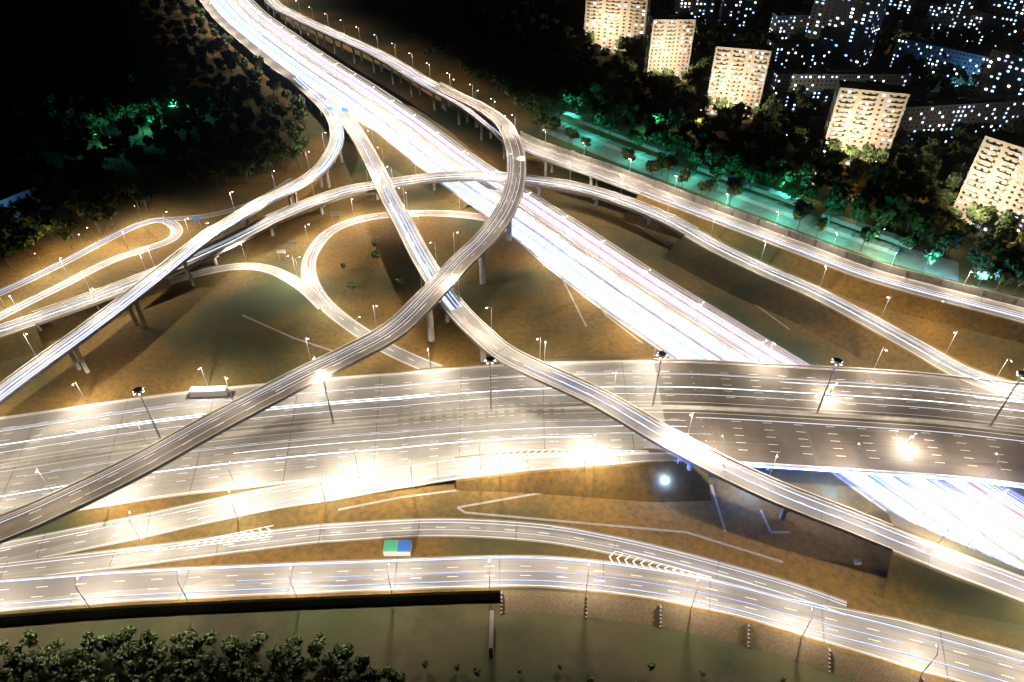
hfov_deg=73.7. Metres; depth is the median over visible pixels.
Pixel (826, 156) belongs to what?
tree
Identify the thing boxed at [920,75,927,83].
tree
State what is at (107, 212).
tree
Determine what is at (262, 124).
tree
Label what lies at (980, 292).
noise barrier
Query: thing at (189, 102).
tree
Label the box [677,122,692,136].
tree
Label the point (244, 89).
tree
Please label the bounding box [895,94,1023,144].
building
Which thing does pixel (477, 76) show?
tree
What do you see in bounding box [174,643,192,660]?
tree
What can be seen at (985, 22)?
building
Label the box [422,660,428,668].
tree
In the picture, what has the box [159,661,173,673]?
tree
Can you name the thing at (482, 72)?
tree
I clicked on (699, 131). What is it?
tree
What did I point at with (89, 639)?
tree
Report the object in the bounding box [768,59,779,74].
tree
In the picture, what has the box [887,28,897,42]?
tree
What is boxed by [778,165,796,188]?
tree
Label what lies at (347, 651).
tree
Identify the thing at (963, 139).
tree
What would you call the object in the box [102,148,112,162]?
tree
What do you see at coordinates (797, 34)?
tree
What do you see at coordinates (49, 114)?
tree
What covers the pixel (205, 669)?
tree
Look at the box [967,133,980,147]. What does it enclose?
tree
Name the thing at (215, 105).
tree
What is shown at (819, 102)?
tree
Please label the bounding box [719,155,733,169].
tree
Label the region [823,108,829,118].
tree
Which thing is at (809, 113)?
tree
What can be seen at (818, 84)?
building
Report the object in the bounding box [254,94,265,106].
tree
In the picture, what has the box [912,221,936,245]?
tree
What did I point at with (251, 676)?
tree
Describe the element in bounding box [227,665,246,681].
tree
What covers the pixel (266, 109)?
tree
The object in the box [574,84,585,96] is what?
tree
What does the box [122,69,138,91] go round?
tree
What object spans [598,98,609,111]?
tree
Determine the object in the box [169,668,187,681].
tree
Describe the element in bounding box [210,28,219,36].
tree
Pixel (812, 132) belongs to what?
tree
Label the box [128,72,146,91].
tree
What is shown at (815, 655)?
retaining wall
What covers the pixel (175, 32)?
tree
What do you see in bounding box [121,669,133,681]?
tree
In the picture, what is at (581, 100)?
tree
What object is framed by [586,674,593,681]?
tree
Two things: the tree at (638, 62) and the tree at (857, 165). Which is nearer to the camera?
the tree at (857, 165)
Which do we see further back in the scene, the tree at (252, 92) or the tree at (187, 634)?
the tree at (252, 92)
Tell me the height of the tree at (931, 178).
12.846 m
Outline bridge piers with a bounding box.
[34,1,789,520]
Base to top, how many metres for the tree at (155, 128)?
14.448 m
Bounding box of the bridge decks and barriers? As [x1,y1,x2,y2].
[0,0,1023,551]
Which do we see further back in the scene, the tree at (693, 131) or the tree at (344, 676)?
the tree at (693, 131)
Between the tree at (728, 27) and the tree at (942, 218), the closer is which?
the tree at (942, 218)
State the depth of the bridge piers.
387.35 m
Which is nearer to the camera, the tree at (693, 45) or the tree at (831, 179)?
the tree at (831, 179)
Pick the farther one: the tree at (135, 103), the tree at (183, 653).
the tree at (135, 103)
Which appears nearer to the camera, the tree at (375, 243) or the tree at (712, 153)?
the tree at (375, 243)
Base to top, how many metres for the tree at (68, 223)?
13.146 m
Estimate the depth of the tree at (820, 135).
469.04 m
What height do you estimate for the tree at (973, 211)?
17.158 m
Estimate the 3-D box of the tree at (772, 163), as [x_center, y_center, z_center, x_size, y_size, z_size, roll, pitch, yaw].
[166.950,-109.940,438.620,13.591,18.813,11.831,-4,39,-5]
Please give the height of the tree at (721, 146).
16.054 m
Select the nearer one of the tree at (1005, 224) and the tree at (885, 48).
the tree at (1005, 224)
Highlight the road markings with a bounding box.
[0,0,1023,681]
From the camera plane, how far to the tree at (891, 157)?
455.74 m
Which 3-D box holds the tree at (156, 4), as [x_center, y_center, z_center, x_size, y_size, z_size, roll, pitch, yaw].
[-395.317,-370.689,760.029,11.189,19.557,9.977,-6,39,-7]
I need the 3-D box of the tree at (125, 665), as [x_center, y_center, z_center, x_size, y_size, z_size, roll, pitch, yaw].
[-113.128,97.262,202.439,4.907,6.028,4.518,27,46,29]
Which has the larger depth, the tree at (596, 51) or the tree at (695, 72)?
the tree at (596, 51)
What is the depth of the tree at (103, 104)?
522.48 m
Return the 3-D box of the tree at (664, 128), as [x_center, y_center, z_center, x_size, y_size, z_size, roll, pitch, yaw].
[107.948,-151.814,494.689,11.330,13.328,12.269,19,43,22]
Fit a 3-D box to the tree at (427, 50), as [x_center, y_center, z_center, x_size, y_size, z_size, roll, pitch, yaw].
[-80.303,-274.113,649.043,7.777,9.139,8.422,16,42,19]
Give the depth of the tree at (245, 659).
202.87 m
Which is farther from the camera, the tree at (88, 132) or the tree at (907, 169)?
the tree at (88, 132)
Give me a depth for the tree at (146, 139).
474.45 m
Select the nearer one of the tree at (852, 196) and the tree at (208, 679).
the tree at (208, 679)
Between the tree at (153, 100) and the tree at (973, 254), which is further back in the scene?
the tree at (153, 100)
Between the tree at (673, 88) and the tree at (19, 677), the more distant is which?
the tree at (673, 88)
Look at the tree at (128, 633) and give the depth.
207.45 m
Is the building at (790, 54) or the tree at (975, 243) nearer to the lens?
the tree at (975, 243)
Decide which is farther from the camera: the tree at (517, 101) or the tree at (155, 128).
the tree at (517, 101)
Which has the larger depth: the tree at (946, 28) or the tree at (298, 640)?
the tree at (946, 28)
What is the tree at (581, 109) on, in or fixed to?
on the ground at (520, 300)
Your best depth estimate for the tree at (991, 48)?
620.53 m
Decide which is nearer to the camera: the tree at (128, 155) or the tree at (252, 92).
the tree at (128, 155)
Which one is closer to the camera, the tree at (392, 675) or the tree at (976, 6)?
the tree at (392, 675)
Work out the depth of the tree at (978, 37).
666.46 m
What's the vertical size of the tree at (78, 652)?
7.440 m
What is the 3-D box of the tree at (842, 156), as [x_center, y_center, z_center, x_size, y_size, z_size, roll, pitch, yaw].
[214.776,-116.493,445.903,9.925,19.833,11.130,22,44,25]
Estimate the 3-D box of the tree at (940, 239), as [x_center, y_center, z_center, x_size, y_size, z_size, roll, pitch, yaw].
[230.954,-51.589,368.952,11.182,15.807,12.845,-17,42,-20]
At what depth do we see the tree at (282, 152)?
447.85 m
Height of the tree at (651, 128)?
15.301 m
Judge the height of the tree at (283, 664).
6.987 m
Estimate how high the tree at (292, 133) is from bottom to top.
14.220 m
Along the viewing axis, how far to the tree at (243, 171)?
432.37 m
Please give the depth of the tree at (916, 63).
586.04 m
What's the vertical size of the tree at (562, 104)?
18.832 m
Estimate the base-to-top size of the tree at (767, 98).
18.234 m
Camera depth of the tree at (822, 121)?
489.09 m
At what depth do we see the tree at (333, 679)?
195.53 m
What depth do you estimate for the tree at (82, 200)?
404.11 m
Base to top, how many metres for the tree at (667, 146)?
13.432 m
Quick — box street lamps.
[0,0,1023,674]
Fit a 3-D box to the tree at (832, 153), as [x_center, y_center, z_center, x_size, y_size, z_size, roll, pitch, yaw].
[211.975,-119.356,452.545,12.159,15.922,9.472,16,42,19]
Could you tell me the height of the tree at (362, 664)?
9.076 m
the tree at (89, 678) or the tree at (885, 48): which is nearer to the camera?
the tree at (89, 678)
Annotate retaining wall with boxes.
[0,590,943,681]
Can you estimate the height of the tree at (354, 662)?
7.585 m
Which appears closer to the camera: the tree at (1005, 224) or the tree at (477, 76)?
the tree at (1005, 224)
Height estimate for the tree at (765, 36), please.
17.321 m
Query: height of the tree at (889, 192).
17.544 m
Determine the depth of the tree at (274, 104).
530.39 m
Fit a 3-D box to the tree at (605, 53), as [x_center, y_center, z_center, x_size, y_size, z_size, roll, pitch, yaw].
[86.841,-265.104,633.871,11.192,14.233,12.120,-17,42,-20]
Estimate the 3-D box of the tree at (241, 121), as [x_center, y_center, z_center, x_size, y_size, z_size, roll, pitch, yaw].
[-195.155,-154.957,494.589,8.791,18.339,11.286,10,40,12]
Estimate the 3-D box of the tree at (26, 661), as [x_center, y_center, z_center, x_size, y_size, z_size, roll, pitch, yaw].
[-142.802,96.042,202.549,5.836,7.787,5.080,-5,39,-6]
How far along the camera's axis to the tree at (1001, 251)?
354.23 m
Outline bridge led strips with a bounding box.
[747,465,1023,487]
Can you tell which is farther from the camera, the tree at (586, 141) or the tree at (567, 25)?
the tree at (567, 25)
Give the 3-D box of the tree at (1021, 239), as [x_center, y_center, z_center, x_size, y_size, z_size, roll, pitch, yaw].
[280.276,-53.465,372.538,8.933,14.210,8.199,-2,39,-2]
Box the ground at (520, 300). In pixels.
[0,0,1023,681]
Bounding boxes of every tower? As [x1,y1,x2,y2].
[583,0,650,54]
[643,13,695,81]
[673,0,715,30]
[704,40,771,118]
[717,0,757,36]
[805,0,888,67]
[819,79,909,165]
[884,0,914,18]
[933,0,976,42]
[953,128,1023,244]
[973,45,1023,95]
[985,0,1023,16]
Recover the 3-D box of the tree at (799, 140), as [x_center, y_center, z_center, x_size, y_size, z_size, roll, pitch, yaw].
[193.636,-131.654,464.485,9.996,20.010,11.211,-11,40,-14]
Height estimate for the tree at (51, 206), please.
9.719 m
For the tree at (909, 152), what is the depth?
454.13 m
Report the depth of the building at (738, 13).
691.96 m
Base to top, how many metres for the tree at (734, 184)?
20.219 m
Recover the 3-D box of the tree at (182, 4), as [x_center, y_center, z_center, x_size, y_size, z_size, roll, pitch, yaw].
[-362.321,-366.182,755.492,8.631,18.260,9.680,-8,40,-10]
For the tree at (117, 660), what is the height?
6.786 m
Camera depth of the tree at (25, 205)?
389.63 m
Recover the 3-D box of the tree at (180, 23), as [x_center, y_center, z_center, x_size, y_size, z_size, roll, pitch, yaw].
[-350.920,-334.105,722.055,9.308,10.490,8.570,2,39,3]
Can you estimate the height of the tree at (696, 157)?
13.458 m
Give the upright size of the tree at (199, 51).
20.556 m
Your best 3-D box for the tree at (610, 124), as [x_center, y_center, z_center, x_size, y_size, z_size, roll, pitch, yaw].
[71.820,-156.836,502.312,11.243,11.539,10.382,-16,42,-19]
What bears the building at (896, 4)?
on the ground at (520, 300)
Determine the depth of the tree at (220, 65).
599.33 m
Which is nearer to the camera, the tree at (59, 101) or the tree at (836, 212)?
the tree at (836, 212)
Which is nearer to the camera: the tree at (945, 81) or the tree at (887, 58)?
the tree at (945, 81)
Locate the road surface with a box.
[0,0,1023,681]
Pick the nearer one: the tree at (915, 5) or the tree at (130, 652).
the tree at (130, 652)
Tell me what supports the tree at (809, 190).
on the ground at (520, 300)
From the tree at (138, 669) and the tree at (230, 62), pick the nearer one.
the tree at (138, 669)
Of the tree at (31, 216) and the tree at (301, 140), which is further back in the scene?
the tree at (301, 140)
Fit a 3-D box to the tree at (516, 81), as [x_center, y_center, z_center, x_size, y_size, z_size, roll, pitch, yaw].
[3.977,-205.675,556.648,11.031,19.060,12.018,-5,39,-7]
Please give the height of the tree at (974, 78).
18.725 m
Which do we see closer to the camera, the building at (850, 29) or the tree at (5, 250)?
the tree at (5, 250)
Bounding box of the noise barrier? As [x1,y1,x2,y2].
[520,131,1023,306]
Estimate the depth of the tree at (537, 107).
520.54 m
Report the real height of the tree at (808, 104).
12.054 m
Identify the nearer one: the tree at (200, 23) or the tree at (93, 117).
the tree at (93, 117)
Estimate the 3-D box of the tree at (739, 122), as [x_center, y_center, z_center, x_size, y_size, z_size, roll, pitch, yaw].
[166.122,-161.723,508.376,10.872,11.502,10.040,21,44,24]
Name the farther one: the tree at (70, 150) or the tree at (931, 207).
the tree at (70, 150)
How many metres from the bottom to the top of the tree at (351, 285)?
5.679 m
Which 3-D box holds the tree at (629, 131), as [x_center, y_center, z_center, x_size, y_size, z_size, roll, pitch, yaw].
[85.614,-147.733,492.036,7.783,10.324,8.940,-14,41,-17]
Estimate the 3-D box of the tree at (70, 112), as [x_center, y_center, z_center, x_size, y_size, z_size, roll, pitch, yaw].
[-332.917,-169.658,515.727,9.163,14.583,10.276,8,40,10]
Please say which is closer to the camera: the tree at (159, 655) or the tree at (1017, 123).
the tree at (159, 655)
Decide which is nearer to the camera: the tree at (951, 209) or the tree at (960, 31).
the tree at (951, 209)
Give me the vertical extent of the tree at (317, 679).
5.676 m
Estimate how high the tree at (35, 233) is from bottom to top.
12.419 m
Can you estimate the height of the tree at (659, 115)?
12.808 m
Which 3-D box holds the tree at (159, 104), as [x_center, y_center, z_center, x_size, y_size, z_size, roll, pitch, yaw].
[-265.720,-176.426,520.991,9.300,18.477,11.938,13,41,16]
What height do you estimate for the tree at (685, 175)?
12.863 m
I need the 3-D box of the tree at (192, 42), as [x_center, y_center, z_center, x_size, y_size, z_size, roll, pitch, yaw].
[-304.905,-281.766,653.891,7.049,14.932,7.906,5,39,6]
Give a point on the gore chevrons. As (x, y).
(489, 458)
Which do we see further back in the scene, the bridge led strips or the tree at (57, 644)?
the bridge led strips
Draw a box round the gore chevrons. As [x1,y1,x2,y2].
[153,449,711,578]
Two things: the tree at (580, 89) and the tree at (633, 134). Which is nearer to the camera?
the tree at (633, 134)
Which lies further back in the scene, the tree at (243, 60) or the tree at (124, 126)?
the tree at (243, 60)
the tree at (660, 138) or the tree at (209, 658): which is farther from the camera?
the tree at (660, 138)
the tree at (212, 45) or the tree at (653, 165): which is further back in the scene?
the tree at (212, 45)
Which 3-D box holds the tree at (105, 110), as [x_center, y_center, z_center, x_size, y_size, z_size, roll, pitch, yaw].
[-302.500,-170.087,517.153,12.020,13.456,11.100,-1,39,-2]
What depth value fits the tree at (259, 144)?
470.65 m
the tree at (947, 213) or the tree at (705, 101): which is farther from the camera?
the tree at (705, 101)
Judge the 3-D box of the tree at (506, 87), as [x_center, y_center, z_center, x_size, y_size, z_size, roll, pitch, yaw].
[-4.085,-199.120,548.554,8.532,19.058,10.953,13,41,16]
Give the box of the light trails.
[0,0,1023,681]
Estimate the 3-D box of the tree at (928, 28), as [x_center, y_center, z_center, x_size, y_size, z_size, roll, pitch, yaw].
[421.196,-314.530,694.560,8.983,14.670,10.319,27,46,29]
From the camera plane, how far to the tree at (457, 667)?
203.36 m
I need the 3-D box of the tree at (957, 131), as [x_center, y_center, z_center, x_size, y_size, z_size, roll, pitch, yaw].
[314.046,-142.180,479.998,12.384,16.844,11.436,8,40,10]
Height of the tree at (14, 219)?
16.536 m
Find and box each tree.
[0,206,16,222]
[0,207,13,238]
[0,229,3,242]
[0,240,15,266]
[0,639,11,654]
[0,667,12,681]
[3,218,32,236]
[3,646,24,666]
[4,102,19,116]
[8,205,19,218]
[10,99,28,117]
[10,662,25,674]
[12,235,36,256]
[12,674,23,681]
[15,197,41,226]
[17,654,38,672]
[19,628,40,648]
[21,209,39,227]
[23,650,35,657]
[25,228,43,248]
[25,671,40,681]
[29,183,48,192]
[30,186,52,207]
[32,656,47,672]
[36,645,53,657]
[37,92,58,109]
[37,102,51,113]
[39,216,59,239]
[42,108,58,121]
[42,201,58,211]
[44,659,60,672]
[46,140,64,159]
[46,650,63,662]
[47,673,65,681]
[50,667,71,681]
[52,638,64,649]
[54,95,64,114]
[55,117,69,129]
[57,144,67,159]
[57,218,78,238]
[57,226,71,247]
[60,141,79,165]
[60,649,76,666]
[62,106,77,124]
[64,198,84,226]
[68,93,85,110]
[68,659,88,678]
[72,138,88,157]
[72,646,91,659]
[73,195,87,205]
[73,659,101,677]
[76,202,102,235]
[78,111,88,123]
[79,673,96,681]
[80,631,97,652]
[81,650,98,664]
[82,127,96,144]
[84,145,107,168]
[86,110,103,133]
[86,121,96,131]
[90,195,103,208]
[94,634,110,652]
[98,98,113,110]
[98,112,109,132]
[98,134,110,146]
[98,206,117,227]
[101,187,118,206]
[101,193,117,215]
[101,675,108,681]
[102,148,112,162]
[104,106,113,123]
[104,644,119,657]
[105,673,117,681]
[106,104,124,121]
[106,174,123,201]
[107,142,124,168]
[108,633,124,647]
[110,134,129,161]
[111,653,123,666]
[113,117,135,148]
[114,648,124,655]
[119,626,136,642]
[119,659,136,674]
[120,176,140,210]
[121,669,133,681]
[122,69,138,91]
[122,173,141,204]
[122,640,138,659]
[123,113,134,120]
[123,150,138,170]
[124,103,138,117]
[127,95,139,113]
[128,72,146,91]
[129,99,140,115]
[131,155,143,174]
[131,674,144,681]
[132,125,138,141]
[132,144,142,154]
[133,115,145,134]
[133,186,155,209]
[133,658,146,674]
[137,640,155,657]
[138,99,152,113]
[138,630,158,645]
[142,135,152,151]
[144,658,158,673]
[146,114,157,123]
[146,675,155,681]
[147,97,158,114]
[149,123,160,132]
[150,0,160,14]
[151,136,163,155]
[152,132,159,138]
[152,645,167,662]
[154,99,169,111]
[155,640,166,649]
[158,106,172,115]
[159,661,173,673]
[160,114,173,125]
[163,95,178,114]
[164,5,172,18]
[164,21,173,33]
[167,0,178,11]
[169,19,177,26]
[169,84,180,105]
[169,632,181,644]
[169,643,179,656]
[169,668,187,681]
[170,120,181,139]
[171,5,178,15]
[172,26,185,35]
[172,28,179,37]
[172,661,181,671]
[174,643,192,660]
[176,20,183,26]
[177,35,188,45]
[179,1,186,10]
[181,6,191,18]
[181,629,197,645]
[182,96,195,113]
[182,634,204,651]
[182,659,201,676]
[182,676,197,681]
[183,18,192,25]
[184,132,195,139]
[185,25,196,36]
[189,4,197,13]
[189,39,195,54]
[191,649,206,663]
[192,35,201,45]
[193,156,212,178]
[194,7,205,15]
[194,45,207,58]
[195,671,207,681]
[196,19,204,27]
[196,56,206,75]
[198,28,207,38]
[199,76,209,86]
[201,677,211,681]
[202,163,217,186]
[202,630,216,649]
[202,650,215,666]
[203,665,210,674]
[205,40,218,58]
[205,64,213,75]
[205,94,219,105]
[208,22,217,35]
[208,108,220,119]
[208,661,226,679]
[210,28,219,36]
[211,101,222,111]
[213,73,225,85]
[214,37,224,57]
[215,58,225,74]
[216,164,228,183]
[219,96,230,113]
[220,49,233,72]
[221,35,232,47]
[221,638,228,647]
[222,641,240,659]
[223,95,238,118]
[224,55,236,74]
[224,667,230,681]
[227,633,240,643]
[227,653,248,670]
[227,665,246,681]
[229,641,247,658]
[230,76,239,90]
[231,49,240,58]
[234,114,249,130]
[235,74,248,84]
[236,56,248,65]
[237,84,254,105]
[237,165,252,186]
[239,151,256,178]
[240,62,247,74]
[240,109,255,129]
[242,654,249,668]
[243,105,251,111]
[244,669,263,681]
[246,640,259,656]
[247,69,261,81]
[249,81,260,88]
[249,88,262,108]
[250,66,263,82]
[250,139,265,150]
[250,631,268,649]
[250,662,261,671]
[253,55,264,66]
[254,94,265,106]
[256,119,267,132]
[256,670,273,681]
[258,146,271,170]
[260,106,271,112]
[260,112,271,117]
[261,159,272,177]
[263,116,273,120]
[265,648,274,659]
[266,129,279,139]
[267,117,280,131]
[268,670,280,681]
[269,75,281,101]
[269,102,278,111]
[269,664,282,671]
[270,137,287,146]
[270,145,278,161]
[270,645,289,663]
[272,104,287,125]
[274,655,289,673]
[275,145,289,171]
[280,89,291,103]
[282,638,294,651]
[282,669,294,681]
[285,119,293,129]
[286,128,299,139]
[286,644,301,659]
[287,104,301,116]
[287,143,302,168]
[288,656,306,676]
[290,93,304,106]
[292,106,307,123]
[292,123,305,134]
[292,635,303,644]
[294,134,309,156]
[296,98,305,107]
[305,657,320,675]
[307,640,325,661]
[312,676,324,681]
[313,632,325,644]
[321,652,333,668]
[322,668,336,681]
[328,677,338,681]
[332,643,347,659]
[332,658,352,677]
[338,670,350,681]
[340,642,354,659]
[347,281,356,291]
[348,673,366,681]
[353,656,359,673]
[354,655,371,674]
[365,668,383,681]
[370,249,381,260]
[371,239,378,249]
[381,664,391,678]
[386,669,396,681]
[391,671,405,681]
[395,277,405,288]
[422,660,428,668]
[423,47,431,55]
[430,43,438,58]
[436,40,445,61]
[443,52,451,65]
[454,663,460,670]
[457,58,469,68]
[463,60,473,76]
[470,59,479,72]
[473,72,481,83]
[473,667,480,676]
[478,70,485,79]
[486,67,495,78]
[490,73,501,88]
[501,80,512,97]
[509,7,517,18]
[509,22,522,32]
[509,81,519,100]
[510,77,522,96]
[513,96,523,105]
[520,101,533,112]
[526,83,539,96]
[526,96,542,112]
[528,17,535,26]
[530,117,539,129]
[533,103,542,114]
[536,82,545,101]
[536,110,549,133]
[538,24,549,37]
[539,12,547,24]
[542,87,554,109]
[544,119,554,131]
[547,81,559,101]
[548,114,561,139]
[550,18,561,27]
[550,85,566,117]
[556,99,567,116]
[562,24,572,33]
[563,27,572,35]
[564,128,580,145]
[565,92,577,111]
[568,20,577,29]
[568,34,576,51]
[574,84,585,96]
[575,105,586,117]
[577,95,587,115]
[580,137,590,146]
[581,41,588,50]
[585,31,594,46]
[585,48,592,58]
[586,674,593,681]
[588,105,601,113]
[590,81,602,93]
[591,43,601,64]
[593,109,609,133]
[595,91,604,99]
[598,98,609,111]
[601,46,610,62]
[602,61,613,71]
[602,119,618,134]
[608,98,620,118]
[613,53,623,77]
[614,101,627,127]
[615,35,625,51]
[619,37,634,57]
[621,147,635,166]
[623,63,634,72]
[626,42,637,62]
[626,128,634,141]
[627,103,641,115]
[628,109,640,128]
[630,129,639,146]
[634,34,642,56]
[634,57,642,70]
[635,102,643,110]
[635,133,648,150]
[639,49,645,65]
[643,115,655,127]
[645,159,660,176]
[647,75,660,94]
[647,123,659,142]
[647,663,655,670]
[649,69,660,76]
[649,131,667,150]
[653,111,664,123]
[654,122,668,132]
[656,151,666,158]
[657,107,666,115]
[657,156,665,175]
[659,75,671,91]
[661,78,673,83]
[661,141,672,154]
[662,67,673,76]
[663,154,678,181]
[665,83,676,94]
[666,119,675,129]
[666,131,680,151]
[668,106,685,130]
[671,76,681,91]
[676,84,691,98]
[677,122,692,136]
[677,168,691,185]
[680,137,695,159]
[681,71,688,82]
[682,134,690,154]
[685,119,697,133]
[687,149,705,169]
[688,67,700,85]
[689,85,697,102]
[690,126,701,139]
[691,42,696,51]
[691,51,701,62]
[691,92,699,105]
[692,56,701,65]
[694,33,701,47]
[694,63,706,86]
[694,109,705,116]
[694,114,704,124]
[695,16,704,24]
[695,20,705,31]
[695,126,712,148]
[697,130,710,146]
[697,181,706,194]
[699,93,713,113]
[700,60,712,79]
[701,114,709,121]
[701,121,712,128]
[702,57,710,63]
[703,69,711,80]
[705,19,711,25]
[705,44,714,56]
[705,142,721,177]
[705,179,718,197]
[707,29,715,43]
[708,114,724,132]
[709,161,727,188]
[715,97,727,108]
[717,106,730,130]
[717,143,729,157]
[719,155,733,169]
[720,117,731,139]
[722,24,734,34]
[724,155,740,176]
[726,176,746,205]
[729,102,745,124]
[730,118,741,125]
[731,151,742,159]
[734,163,747,177]
[741,25,750,36]
[743,125,758,148]
[744,148,762,168]
[744,168,763,190]
[751,105,761,113]
[753,112,764,120]
[753,117,765,125]
[757,39,767,44]
[760,31,770,44]
[760,156,785,182]
[761,102,770,112]
[762,93,776,103]
[763,79,768,93]
[764,17,770,26]
[764,108,777,131]
[764,169,775,187]
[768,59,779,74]
[769,99,785,126]
[771,92,780,102]
[771,122,781,141]
[772,173,786,190]
[773,33,781,39]
[775,133,788,160]
[778,116,791,131]
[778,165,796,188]
[781,164,792,171]
[782,107,791,116]
[785,111,802,130]
[785,183,802,199]
[786,85,802,107]
[790,133,806,161]
[792,125,805,134]
[793,31,804,37]
[793,150,804,171]
[793,198,813,231]
[795,29,805,33]
[795,61,809,69]
[795,91,809,107]
[795,107,803,114]
[797,182,818,200]
[798,161,815,181]
[799,102,813,108]
[800,159,815,184]
[801,107,817,119]
[806,126,819,147]
[807,98,816,106]
[809,177,823,188]
[813,118,826,141]
[814,170,826,181]
[815,98,824,106]
[815,149,824,155]
[815,154,834,170]
[815,216,829,237]
[816,157,835,172]
[817,130,823,148]
[819,63,830,69]
[820,172,841,195]
[821,99,831,117]
[822,192,848,219]
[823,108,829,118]
[824,150,836,159]
[825,139,842,151]
[826,185,851,199]
[830,163,844,173]
[831,207,845,216]
[835,147,851,164]
[839,173,854,189]
[845,60,853,67]
[845,158,869,173]
[847,145,861,159]
[848,190,855,205]
[849,173,861,190]
[850,202,870,224]
[854,192,870,219]
[859,143,877,161]
[859,226,879,251]
[860,64,872,69]
[861,157,872,174]
[862,188,875,204]
[864,174,883,190]
[865,169,888,181]
[868,59,877,65]
[868,164,890,179]
[870,161,888,170]
[870,207,894,229]
[874,147,891,162]
[874,188,896,209]
[874,192,896,208]
[875,206,895,228]
[881,16,886,27]
[881,42,888,51]
[883,54,893,63]
[885,29,897,48]
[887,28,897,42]
[888,146,895,160]
[888,194,911,217]
[890,218,902,232]
[891,142,910,154]
[892,136,899,145]
[894,158,914,173]
[895,8,904,13]
[895,152,913,170]
[897,24,912,36]
[897,130,910,137]
[899,136,911,147]
[899,150,912,154]
[899,172,912,181]
[900,236,917,253]
[902,13,912,24]
[902,207,917,230]
[907,210,931,236]
[908,179,933,200]
[909,0,921,14]
[909,162,925,172]
[909,200,925,213]
[910,57,927,79]
[910,139,921,151]
[910,171,927,199]
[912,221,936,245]
[913,69,919,78]
[913,154,922,163]
[917,29,927,39]
[917,64,933,77]
[918,145,934,156]
[919,133,933,144]
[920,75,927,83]
[920,129,933,145]
[922,24,931,33]
[922,151,938,167]
[922,182,939,201]
[922,201,940,213]
[922,244,944,272]
[923,169,937,178]
[924,213,939,225]
[925,74,941,98]
[925,137,939,152]
[927,175,942,187]
[927,231,952,249]
[928,191,943,203]
[929,212,946,226]
[932,22,937,36]
[932,158,948,171]
[933,30,946,42]
[934,134,942,142]
[937,73,945,91]
[938,26,950,32]
[938,188,958,207]
[939,84,955,96]
[939,152,956,172]
[940,78,951,96]
[940,209,957,229]
[944,142,955,152]
[944,205,962,217]
[945,169,965,201]
[945,226,967,254]
[946,215,964,230]
[949,85,971,98]
[949,150,970,165]
[949,162,969,175]
[950,74,965,84]
[950,125,968,139]
[950,162,969,168]
[952,140,964,149]
[954,133,973,143]
[955,28,963,38]
[959,223,977,246]
[962,74,970,84]
[963,146,975,160]
[964,27,976,40]
[965,40,972,47]
[965,202,989,224]
[965,247,980,269]
[966,87,975,95]
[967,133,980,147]
[969,73,980,85]
[972,32,982,47]
[972,139,982,152]
[973,2,979,9]
[973,267,992,285]
[974,236,980,246]
[975,126,990,139]
[975,253,997,278]
[976,210,993,236]
[977,232,997,253]
[978,205,996,228]
[987,45,995,51]
[991,242,1016,260]
[991,258,1004,275]
[993,209,1018,238]
[993,268,1014,289]
[995,219,1016,232]
[995,226,1017,244]
[1000,257,1023,286]
[1001,127,1017,134]
[1009,117,1023,131]
[1012,245,1023,260]
[1013,269,1023,294]
[1014,43,1023,50]
[1018,231,1023,250]
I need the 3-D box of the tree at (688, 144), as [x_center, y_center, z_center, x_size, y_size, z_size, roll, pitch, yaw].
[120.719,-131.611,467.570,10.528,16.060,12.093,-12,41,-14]
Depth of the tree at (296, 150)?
453.36 m
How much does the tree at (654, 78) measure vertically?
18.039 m
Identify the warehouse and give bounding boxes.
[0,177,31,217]
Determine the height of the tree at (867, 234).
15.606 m
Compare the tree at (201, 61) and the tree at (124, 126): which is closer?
the tree at (124, 126)
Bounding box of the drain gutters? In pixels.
[242,224,789,562]
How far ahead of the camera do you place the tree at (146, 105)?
526.41 m
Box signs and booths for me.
[189,106,861,564]
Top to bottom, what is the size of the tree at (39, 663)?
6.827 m
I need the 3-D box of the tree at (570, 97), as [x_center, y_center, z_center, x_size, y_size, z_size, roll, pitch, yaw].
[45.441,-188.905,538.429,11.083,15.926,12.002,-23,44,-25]
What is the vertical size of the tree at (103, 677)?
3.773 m
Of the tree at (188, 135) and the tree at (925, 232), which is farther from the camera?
the tree at (188, 135)
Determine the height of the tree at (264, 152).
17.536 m
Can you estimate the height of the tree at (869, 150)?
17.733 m
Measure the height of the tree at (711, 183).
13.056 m
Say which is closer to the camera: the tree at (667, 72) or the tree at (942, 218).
the tree at (942, 218)
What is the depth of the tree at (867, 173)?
427.50 m
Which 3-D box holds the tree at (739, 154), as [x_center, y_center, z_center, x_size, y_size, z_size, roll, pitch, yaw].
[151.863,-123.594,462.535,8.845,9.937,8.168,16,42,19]
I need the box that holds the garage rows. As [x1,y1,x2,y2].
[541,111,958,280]
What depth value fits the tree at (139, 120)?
499.37 m
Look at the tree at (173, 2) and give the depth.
772.71 m
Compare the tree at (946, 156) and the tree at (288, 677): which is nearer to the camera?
the tree at (288, 677)
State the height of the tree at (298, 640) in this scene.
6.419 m
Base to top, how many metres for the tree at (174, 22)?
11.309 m
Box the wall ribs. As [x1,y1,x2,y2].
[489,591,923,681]
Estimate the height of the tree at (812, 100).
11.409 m

